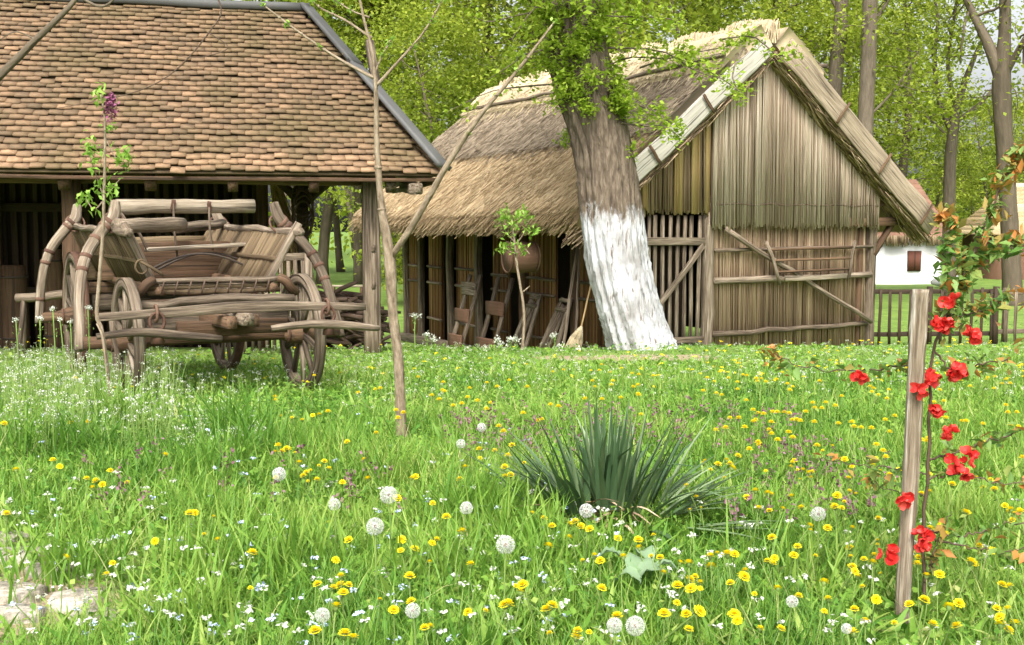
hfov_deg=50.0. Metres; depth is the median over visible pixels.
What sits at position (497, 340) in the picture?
white wildflower
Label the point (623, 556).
dandelion
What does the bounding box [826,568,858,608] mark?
dandelion
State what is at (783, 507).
dandelion
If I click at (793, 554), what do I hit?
dandelion
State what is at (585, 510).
dandelion clock
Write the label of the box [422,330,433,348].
white wildflower
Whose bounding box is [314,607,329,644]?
dandelion clock
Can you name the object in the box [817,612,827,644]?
dandelion
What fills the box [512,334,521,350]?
white wildflower
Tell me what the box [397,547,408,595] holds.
dandelion
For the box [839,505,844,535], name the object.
dandelion
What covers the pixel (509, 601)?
dandelion
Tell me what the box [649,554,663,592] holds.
dandelion
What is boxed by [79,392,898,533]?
purple dead nettle
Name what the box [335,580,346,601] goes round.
dandelion
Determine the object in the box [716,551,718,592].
dandelion
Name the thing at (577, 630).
dandelion
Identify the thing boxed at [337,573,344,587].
dandelion
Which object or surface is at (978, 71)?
sky
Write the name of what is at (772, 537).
dandelion
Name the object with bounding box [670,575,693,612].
dandelion
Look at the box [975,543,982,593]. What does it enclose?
dandelion
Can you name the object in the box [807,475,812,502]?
dandelion
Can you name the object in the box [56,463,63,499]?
dandelion
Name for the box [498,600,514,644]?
dandelion
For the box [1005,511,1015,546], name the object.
dandelion
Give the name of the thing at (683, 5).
woodland tree
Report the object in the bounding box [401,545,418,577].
dandelion
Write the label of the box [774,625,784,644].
dandelion
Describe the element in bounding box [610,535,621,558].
dandelion
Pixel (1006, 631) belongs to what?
dandelion
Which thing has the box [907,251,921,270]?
window
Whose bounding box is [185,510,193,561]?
dandelion
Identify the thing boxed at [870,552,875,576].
dandelion
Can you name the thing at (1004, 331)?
picket fence
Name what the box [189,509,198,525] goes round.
dandelion
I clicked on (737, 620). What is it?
dandelion
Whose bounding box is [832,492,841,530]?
dandelion
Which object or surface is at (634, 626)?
dandelion clock
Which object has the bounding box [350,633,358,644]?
dandelion
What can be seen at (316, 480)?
dandelion
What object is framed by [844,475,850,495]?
dandelion
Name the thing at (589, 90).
whitewashed tree
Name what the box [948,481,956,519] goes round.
dandelion
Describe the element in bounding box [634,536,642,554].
dandelion
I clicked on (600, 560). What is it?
dandelion
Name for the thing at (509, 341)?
white wildflower
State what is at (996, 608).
dandelion
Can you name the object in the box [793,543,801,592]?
dandelion
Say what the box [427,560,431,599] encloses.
dandelion
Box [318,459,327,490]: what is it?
dandelion
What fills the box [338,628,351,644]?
dandelion
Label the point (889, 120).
woodland tree
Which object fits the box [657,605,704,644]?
dandelion
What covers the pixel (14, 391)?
white meadow weed
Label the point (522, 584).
dandelion
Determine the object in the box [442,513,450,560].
dandelion
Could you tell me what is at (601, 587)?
dandelion
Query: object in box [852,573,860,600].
dandelion
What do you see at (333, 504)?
dandelion clock
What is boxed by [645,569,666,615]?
dandelion
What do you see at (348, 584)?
dandelion
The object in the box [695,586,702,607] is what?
dandelion
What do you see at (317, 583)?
dandelion
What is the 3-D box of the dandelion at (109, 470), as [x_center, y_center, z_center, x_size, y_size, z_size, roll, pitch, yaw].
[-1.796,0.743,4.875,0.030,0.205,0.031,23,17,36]
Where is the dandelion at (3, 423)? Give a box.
[0,421,7,448]
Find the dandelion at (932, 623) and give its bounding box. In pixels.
[926,620,937,644]
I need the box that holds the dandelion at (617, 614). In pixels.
[610,611,626,644]
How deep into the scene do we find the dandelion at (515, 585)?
3.27 m
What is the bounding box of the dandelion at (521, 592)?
[514,588,525,625]
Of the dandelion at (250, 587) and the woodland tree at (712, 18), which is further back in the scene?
the woodland tree at (712, 18)
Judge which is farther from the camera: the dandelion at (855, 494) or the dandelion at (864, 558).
the dandelion at (855, 494)
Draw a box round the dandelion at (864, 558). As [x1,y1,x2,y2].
[860,556,867,598]
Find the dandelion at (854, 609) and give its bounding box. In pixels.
[850,605,858,636]
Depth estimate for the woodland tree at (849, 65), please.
66.37 m
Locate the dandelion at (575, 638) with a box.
[570,632,580,644]
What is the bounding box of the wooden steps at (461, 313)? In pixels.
[448,274,482,346]
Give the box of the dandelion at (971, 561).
[955,557,976,607]
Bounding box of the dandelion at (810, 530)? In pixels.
[806,528,812,566]
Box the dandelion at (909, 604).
[904,600,923,642]
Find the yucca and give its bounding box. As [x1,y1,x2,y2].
[454,394,777,548]
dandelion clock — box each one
[272,467,285,514]
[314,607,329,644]
[328,498,340,550]
[366,517,383,599]
[380,486,397,571]
[405,603,419,644]
[457,439,464,475]
[460,501,472,561]
[477,423,485,460]
[496,535,514,624]
[579,503,593,562]
[606,617,621,644]
[625,615,644,644]
[786,595,798,644]
[811,506,825,572]
[841,623,851,644]
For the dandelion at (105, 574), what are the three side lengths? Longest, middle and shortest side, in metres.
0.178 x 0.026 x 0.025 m
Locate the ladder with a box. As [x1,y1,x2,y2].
[764,240,856,284]
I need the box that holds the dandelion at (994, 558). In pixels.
[989,547,997,574]
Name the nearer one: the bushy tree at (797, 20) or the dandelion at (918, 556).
the dandelion at (918, 556)
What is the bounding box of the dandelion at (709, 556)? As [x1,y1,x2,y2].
[707,552,713,603]
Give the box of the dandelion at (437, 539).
[435,537,439,573]
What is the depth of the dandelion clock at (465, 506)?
3.99 m
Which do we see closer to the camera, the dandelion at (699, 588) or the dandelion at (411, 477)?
the dandelion at (699, 588)
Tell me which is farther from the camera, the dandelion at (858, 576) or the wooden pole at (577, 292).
the wooden pole at (577, 292)
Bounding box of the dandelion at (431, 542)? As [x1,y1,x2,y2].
[421,540,435,574]
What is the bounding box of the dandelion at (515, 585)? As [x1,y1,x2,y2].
[499,583,517,618]
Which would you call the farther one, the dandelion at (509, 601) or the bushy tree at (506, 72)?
the bushy tree at (506, 72)
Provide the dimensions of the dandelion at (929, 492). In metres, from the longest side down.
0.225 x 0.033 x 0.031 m
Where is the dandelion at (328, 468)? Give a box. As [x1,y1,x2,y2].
[318,466,331,496]
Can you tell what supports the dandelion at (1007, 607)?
on the ground at (340, 278)
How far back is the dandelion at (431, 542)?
3.75 m
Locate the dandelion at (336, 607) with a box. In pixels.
[331,602,340,644]
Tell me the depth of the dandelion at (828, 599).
3.17 m
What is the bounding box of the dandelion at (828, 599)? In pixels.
[825,595,834,643]
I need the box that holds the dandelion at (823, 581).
[815,578,828,642]
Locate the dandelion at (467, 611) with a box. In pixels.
[463,608,473,638]
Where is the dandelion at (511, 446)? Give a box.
[509,443,516,477]
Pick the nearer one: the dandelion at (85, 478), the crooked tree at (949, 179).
the dandelion at (85, 478)
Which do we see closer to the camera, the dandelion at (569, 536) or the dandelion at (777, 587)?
the dandelion at (777, 587)
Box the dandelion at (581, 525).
[576,523,584,539]
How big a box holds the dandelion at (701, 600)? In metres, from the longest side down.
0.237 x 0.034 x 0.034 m
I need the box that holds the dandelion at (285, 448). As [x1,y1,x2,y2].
[283,446,300,484]
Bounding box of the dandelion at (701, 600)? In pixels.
[690,583,714,617]
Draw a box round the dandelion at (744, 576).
[726,572,749,614]
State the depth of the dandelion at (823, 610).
2.98 m
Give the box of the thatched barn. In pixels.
[348,17,935,347]
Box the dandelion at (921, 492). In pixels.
[916,491,923,517]
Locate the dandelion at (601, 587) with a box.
[590,584,606,628]
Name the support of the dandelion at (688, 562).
on the ground at (340, 278)
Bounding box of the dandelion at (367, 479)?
[364,476,375,512]
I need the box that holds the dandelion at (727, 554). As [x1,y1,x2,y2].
[721,550,734,608]
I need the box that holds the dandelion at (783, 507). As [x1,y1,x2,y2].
[760,506,784,551]
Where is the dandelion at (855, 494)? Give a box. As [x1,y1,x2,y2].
[854,492,857,531]
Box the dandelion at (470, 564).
[466,561,473,591]
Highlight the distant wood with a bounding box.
[268,0,1022,261]
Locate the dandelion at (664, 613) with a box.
[657,608,670,644]
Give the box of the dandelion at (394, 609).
[388,605,398,644]
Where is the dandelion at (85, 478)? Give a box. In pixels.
[79,476,89,528]
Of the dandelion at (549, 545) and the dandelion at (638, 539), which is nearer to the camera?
the dandelion at (549, 545)
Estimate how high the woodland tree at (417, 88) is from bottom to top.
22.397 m
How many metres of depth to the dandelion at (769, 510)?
4.28 m
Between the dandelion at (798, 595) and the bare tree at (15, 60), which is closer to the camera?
the dandelion at (798, 595)
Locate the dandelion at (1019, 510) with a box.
[1017,508,1023,531]
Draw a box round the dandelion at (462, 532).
[455,527,466,574]
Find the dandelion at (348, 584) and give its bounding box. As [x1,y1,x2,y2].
[338,581,352,625]
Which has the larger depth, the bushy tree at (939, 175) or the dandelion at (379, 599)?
the bushy tree at (939, 175)
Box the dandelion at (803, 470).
[800,468,805,499]
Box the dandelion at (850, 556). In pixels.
[848,554,856,595]
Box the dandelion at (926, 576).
[920,572,929,637]
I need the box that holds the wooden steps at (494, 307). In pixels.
[476,276,514,347]
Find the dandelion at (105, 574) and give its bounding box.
[100,571,109,629]
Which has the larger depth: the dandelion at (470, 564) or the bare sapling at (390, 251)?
the bare sapling at (390, 251)
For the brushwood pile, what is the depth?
14.29 m
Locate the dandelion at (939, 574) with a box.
[928,570,944,630]
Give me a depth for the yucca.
4.58 m
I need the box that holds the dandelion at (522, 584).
[517,579,540,641]
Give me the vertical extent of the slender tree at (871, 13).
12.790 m
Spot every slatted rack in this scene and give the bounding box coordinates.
[509,294,542,347]
[539,297,572,348]
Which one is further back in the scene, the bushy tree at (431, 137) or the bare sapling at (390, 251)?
the bushy tree at (431, 137)
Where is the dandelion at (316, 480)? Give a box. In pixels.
[311,477,319,522]
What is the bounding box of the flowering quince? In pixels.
[758,140,1023,595]
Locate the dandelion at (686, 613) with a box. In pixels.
[681,609,691,644]
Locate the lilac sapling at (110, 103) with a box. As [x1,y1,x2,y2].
[75,82,135,399]
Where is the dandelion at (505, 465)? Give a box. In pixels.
[501,464,507,480]
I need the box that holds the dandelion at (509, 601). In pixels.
[492,598,513,644]
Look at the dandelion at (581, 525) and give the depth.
4.14 m
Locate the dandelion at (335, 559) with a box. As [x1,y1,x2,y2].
[322,556,339,604]
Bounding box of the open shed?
[0,0,451,357]
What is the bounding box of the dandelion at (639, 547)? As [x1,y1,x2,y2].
[635,544,648,583]
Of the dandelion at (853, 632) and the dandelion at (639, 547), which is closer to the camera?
the dandelion at (853, 632)
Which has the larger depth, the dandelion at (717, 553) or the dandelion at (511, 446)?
the dandelion at (511, 446)
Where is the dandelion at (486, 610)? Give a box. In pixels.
[473,608,488,644]
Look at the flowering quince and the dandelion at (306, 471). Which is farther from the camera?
the dandelion at (306, 471)
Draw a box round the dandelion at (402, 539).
[398,535,406,546]
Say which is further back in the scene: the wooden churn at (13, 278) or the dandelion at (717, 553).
the wooden churn at (13, 278)
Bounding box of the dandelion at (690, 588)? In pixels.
[685,584,700,643]
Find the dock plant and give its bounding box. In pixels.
[598,545,679,583]
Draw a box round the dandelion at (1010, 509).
[1007,506,1014,562]
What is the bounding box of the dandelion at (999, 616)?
[994,612,1017,644]
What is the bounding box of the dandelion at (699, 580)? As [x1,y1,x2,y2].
[698,579,702,617]
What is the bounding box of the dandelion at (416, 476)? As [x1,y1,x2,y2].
[412,473,420,489]
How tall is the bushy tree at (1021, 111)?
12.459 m
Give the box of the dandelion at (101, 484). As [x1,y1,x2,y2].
[98,481,105,504]
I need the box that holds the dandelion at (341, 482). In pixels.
[339,479,345,496]
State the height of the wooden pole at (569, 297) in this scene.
1.599 m
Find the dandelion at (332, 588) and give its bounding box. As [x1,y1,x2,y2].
[311,584,336,644]
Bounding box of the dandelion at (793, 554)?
[781,551,798,599]
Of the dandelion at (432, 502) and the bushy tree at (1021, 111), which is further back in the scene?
the bushy tree at (1021, 111)
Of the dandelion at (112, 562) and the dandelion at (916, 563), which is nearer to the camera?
the dandelion at (916, 563)
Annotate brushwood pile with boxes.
[291,280,400,348]
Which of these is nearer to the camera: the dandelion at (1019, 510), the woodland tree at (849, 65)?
the dandelion at (1019, 510)
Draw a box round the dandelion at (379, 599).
[377,597,382,635]
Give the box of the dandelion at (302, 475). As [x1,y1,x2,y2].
[300,473,312,499]
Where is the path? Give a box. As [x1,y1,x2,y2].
[0,530,120,627]
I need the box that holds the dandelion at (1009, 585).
[1005,583,1023,626]
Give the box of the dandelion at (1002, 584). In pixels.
[977,580,1006,639]
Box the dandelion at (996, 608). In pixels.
[985,605,1000,644]
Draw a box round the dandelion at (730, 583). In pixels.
[726,579,735,607]
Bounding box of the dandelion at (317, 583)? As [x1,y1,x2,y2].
[313,580,339,640]
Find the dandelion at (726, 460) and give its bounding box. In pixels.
[723,458,729,495]
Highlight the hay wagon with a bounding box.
[35,199,379,398]
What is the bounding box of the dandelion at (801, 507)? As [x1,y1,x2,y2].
[798,505,813,540]
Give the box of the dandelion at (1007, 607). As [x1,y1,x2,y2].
[1004,605,1022,644]
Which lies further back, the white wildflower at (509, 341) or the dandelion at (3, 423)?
the white wildflower at (509, 341)
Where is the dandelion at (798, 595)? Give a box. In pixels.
[791,592,801,629]
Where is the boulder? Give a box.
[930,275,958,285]
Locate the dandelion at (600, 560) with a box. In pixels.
[595,556,610,620]
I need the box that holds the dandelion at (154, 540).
[151,537,173,560]
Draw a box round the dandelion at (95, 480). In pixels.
[92,478,121,530]
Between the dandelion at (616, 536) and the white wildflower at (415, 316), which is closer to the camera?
the dandelion at (616, 536)
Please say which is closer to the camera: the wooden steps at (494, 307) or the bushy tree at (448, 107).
the wooden steps at (494, 307)
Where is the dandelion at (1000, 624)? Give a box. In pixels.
[994,620,1007,644]
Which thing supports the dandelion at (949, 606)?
on the ground at (340, 278)
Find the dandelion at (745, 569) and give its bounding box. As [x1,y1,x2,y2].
[742,567,752,604]
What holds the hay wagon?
on the ground at (340, 278)
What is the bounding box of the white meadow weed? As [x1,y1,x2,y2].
[0,339,1023,460]
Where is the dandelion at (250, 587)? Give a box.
[247,585,252,604]
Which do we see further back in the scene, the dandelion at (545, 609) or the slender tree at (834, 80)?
the slender tree at (834, 80)
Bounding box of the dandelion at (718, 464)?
[709,461,721,497]
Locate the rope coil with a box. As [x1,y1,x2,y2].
[291,186,314,238]
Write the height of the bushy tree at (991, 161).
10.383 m
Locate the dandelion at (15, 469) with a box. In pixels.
[12,467,21,494]
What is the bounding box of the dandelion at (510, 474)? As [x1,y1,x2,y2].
[507,472,514,493]
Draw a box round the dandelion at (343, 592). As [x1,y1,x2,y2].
[337,588,348,627]
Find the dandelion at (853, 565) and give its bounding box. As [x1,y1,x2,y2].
[836,563,856,597]
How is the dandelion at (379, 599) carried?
on the ground at (340, 278)
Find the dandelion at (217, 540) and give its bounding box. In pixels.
[215,537,225,584]
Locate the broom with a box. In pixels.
[564,286,590,347]
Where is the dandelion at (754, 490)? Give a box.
[751,488,758,541]
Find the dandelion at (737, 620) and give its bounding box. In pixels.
[732,616,742,644]
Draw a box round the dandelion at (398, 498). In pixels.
[389,494,401,531]
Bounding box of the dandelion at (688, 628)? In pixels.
[684,625,693,644]
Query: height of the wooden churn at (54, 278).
1.350 m
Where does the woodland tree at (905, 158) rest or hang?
on the ground at (340, 278)
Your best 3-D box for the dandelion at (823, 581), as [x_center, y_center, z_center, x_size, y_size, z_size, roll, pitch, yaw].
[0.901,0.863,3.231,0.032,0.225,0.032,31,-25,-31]
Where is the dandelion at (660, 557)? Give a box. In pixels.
[657,554,663,608]
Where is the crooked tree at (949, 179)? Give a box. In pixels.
[843,0,1023,296]
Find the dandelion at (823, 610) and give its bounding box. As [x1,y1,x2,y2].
[821,608,826,644]
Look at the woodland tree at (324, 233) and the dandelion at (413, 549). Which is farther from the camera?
the woodland tree at (324, 233)
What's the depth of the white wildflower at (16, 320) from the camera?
8.03 m
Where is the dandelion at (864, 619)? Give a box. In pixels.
[860,617,868,644]
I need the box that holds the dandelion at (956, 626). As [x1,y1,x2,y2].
[951,621,964,644]
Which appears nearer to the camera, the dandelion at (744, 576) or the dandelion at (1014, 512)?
the dandelion at (744, 576)
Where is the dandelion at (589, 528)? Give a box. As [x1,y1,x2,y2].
[585,525,601,571]
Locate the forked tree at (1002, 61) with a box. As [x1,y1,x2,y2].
[897,0,1023,305]
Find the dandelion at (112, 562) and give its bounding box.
[109,560,115,595]
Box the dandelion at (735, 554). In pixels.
[730,550,738,577]
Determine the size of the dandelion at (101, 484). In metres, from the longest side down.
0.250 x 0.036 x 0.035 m
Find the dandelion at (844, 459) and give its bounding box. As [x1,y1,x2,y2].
[841,456,848,488]
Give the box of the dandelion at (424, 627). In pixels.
[420,624,428,644]
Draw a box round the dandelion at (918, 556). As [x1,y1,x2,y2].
[911,554,920,592]
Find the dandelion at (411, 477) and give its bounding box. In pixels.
[401,475,414,523]
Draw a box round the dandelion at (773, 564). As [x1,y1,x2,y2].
[767,560,776,588]
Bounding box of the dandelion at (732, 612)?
[727,608,740,644]
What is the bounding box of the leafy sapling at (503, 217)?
[492,203,540,348]
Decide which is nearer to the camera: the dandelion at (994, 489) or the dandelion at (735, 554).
the dandelion at (735, 554)
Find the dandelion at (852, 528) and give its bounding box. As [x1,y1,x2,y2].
[841,525,854,576]
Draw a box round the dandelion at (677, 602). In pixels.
[671,599,680,620]
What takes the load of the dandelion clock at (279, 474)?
on the ground at (340, 278)
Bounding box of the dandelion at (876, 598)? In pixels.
[869,594,881,637]
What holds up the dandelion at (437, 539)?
on the ground at (340, 278)
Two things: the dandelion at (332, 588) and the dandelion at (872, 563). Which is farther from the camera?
the dandelion at (872, 563)
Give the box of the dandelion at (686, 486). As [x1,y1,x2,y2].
[684,483,702,521]
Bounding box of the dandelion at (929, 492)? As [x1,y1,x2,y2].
[927,489,931,523]
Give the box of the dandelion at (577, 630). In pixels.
[573,627,581,644]
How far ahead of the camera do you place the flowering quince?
3.45 m
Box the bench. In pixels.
[332,285,362,292]
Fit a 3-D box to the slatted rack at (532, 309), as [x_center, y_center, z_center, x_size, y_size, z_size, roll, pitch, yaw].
[0.194,0.126,18.016,0.520,1.192,0.623,-3,6,-29]
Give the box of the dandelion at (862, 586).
[860,584,875,628]
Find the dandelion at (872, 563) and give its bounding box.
[868,559,877,601]
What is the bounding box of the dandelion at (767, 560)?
[764,558,774,602]
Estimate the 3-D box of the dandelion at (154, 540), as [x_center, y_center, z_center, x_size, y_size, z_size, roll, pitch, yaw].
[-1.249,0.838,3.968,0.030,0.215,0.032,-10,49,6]
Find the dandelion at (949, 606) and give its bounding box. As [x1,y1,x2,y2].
[935,602,954,640]
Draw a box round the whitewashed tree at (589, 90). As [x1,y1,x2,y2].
[434,0,807,350]
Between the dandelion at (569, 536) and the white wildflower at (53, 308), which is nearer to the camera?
the dandelion at (569, 536)
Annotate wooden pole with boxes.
[562,243,577,346]
[574,243,580,331]
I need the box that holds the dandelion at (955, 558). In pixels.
[940,531,967,584]
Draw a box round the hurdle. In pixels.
[242,253,313,354]
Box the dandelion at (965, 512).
[958,509,967,572]
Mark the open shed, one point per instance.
(260, 104)
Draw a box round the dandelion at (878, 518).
[875,516,881,546]
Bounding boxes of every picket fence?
[874,286,999,344]
[998,288,1023,341]
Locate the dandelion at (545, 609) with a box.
[540,605,554,644]
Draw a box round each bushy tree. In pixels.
[319,0,502,290]
[335,0,512,293]
[450,0,648,98]
[607,0,786,53]
[725,0,893,136]
[897,90,995,258]
[907,86,1022,258]
[928,89,1023,252]
[959,94,1023,215]
[965,102,1023,213]
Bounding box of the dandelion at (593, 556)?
[587,552,597,601]
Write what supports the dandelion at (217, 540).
on the ground at (340, 278)
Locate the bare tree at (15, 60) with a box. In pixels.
[0,0,227,108]
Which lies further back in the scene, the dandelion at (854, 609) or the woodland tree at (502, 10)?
the woodland tree at (502, 10)
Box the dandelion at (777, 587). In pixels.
[773,585,783,642]
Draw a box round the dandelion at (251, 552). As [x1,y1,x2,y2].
[233,548,256,612]
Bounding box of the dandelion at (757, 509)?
[753,505,760,562]
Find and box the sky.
[235,0,1023,231]
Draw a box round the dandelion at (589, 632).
[586,629,591,644]
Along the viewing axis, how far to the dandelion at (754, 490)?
4.26 m
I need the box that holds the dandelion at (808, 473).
[807,470,814,492]
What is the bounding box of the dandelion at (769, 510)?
[767,508,773,541]
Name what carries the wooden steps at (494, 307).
on the ground at (340, 278)
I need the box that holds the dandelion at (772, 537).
[767,534,778,574]
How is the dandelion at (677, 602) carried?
on the ground at (340, 278)
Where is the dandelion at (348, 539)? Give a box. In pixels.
[344,536,355,561]
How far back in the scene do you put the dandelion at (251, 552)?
3.50 m
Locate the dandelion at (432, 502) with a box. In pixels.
[430,500,435,536]
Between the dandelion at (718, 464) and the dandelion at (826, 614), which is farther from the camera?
the dandelion at (718, 464)
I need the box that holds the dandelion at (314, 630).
[308,625,321,644]
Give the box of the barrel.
[501,241,540,273]
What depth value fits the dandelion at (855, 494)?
4.42 m
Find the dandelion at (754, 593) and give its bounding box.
[751,591,756,627]
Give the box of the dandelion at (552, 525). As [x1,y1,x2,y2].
[548,523,555,540]
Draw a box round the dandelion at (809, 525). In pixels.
[781,522,812,570]
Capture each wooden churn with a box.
[0,265,30,347]
[42,249,64,347]
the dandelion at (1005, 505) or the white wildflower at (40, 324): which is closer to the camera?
the dandelion at (1005, 505)
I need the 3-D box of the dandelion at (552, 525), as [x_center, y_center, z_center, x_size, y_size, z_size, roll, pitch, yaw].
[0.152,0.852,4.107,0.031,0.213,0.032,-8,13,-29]
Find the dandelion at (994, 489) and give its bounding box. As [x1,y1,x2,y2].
[990,486,1005,530]
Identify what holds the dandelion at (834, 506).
on the ground at (340, 278)
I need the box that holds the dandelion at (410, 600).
[406,597,421,629]
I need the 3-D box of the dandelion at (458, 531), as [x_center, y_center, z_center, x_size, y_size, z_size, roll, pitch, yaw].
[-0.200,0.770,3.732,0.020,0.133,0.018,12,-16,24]
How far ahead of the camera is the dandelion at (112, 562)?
3.66 m
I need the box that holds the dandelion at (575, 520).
[570,518,590,553]
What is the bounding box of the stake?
[895,289,929,624]
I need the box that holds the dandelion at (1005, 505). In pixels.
[1001,502,1008,542]
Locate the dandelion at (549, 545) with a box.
[531,542,552,593]
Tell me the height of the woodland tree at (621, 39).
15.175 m
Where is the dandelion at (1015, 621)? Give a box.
[1008,619,1019,644]
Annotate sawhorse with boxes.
[14,290,61,358]
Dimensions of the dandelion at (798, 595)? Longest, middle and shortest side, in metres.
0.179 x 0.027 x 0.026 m
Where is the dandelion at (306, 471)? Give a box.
[303,470,308,494]
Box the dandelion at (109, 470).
[106,468,112,491]
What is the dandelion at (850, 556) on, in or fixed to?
on the ground at (340, 278)
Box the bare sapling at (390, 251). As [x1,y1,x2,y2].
[259,0,558,439]
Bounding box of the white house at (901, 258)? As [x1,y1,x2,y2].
[875,179,941,284]
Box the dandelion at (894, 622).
[891,620,897,644]
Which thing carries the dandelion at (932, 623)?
on the ground at (340, 278)
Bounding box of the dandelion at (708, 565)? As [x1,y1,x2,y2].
[706,562,715,588]
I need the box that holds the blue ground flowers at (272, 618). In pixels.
[9,414,619,644]
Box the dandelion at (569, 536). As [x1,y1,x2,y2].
[564,534,572,572]
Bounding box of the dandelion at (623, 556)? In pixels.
[618,553,626,617]
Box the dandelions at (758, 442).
[7,338,1023,482]
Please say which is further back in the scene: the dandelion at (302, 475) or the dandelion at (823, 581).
the dandelion at (302, 475)
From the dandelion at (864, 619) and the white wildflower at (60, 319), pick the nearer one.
the dandelion at (864, 619)
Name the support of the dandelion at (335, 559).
on the ground at (340, 278)
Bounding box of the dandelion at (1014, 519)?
[1008,517,1023,549]
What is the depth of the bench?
37.91 m
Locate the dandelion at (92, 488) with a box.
[90,485,103,537]
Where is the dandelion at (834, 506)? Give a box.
[830,503,840,543]
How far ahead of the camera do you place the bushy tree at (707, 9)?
34.31 m
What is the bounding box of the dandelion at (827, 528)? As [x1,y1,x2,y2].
[821,524,831,574]
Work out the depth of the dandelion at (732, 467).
4.65 m
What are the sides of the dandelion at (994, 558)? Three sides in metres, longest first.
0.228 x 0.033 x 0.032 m
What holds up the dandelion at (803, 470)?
on the ground at (340, 278)
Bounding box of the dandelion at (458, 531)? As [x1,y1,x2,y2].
[446,530,459,567]
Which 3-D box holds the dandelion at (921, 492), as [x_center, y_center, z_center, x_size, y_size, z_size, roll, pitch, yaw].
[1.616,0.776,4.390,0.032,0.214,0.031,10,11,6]
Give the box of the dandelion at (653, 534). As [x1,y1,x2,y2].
[651,533,662,571]
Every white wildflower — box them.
[12,317,25,390]
[35,315,46,392]
[46,306,60,392]
[56,316,66,382]
[62,318,77,393]
[84,305,93,393]
[411,312,421,349]
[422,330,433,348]
[429,334,439,349]
[493,335,500,351]
[505,336,514,350]
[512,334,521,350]
[550,331,556,350]
[553,341,562,350]
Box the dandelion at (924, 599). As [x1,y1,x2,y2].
[911,595,929,643]
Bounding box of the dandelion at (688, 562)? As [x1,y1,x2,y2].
[685,559,692,635]
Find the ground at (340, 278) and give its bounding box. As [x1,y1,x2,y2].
[0,232,1023,644]
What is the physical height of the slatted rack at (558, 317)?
1.190 m
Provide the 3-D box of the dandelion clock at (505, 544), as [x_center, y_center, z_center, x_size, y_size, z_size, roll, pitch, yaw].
[-0.019,0.815,3.319,0.059,0.350,0.059,0,5,0]
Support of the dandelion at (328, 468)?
on the ground at (340, 278)
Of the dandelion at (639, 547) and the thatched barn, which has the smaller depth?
the dandelion at (639, 547)
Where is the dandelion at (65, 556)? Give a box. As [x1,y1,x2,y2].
[20,553,68,602]
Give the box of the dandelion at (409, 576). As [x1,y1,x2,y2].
[404,572,415,612]
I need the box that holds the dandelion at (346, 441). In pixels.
[344,439,355,462]
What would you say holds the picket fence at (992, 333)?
on the ground at (340, 278)
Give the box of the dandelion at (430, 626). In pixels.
[424,623,432,644]
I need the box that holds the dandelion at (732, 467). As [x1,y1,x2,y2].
[702,464,735,511]
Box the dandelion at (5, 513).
[2,510,10,565]
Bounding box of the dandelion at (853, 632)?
[849,627,859,644]
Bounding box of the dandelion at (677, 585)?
[672,581,682,606]
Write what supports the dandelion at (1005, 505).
on the ground at (340, 278)
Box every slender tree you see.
[724,0,932,97]
[788,0,1006,146]
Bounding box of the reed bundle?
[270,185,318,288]
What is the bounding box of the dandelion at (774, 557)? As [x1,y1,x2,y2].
[770,554,778,578]
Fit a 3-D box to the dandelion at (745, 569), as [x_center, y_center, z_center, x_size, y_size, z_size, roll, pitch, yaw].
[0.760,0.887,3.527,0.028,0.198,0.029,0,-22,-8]
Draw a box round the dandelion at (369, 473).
[362,457,381,492]
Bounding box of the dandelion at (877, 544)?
[873,543,879,579]
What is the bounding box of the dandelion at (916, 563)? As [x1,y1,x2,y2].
[914,560,921,620]
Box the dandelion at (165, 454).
[142,452,167,490]
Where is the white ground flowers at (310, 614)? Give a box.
[0,461,1023,644]
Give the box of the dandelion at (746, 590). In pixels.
[737,571,751,613]
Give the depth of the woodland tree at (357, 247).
46.49 m
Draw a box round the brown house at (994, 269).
[957,183,1023,279]
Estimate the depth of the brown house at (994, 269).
55.46 m
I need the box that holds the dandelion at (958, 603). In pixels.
[943,598,964,644]
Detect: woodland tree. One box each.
[229,0,340,214]
[284,0,481,283]
[289,0,438,283]
[315,0,381,271]
[320,0,544,133]
[321,4,465,267]
[337,0,671,136]
[340,1,507,248]
[382,0,530,127]
[460,0,647,88]
[513,0,673,50]
[518,0,819,71]
[519,0,760,49]
[610,0,856,98]
[629,0,800,42]
[685,0,917,161]
[721,0,926,169]
[803,0,948,186]
[804,0,1012,207]
[843,1,987,192]
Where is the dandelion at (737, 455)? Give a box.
[726,453,740,486]
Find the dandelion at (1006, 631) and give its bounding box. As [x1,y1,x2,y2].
[996,625,1013,643]
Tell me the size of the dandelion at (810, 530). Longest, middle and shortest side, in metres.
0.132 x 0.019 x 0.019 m
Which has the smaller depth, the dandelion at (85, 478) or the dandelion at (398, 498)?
the dandelion at (398, 498)
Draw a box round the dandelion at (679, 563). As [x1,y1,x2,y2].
[662,560,681,606]
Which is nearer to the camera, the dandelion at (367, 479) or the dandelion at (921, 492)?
the dandelion at (921, 492)
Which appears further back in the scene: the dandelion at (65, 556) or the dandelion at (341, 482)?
the dandelion at (341, 482)
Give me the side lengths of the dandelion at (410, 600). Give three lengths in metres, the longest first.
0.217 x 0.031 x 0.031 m
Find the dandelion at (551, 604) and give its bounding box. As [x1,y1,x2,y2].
[541,601,557,644]
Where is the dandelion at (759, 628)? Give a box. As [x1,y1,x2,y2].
[755,625,763,644]
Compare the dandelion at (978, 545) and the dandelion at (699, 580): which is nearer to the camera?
the dandelion at (699, 580)

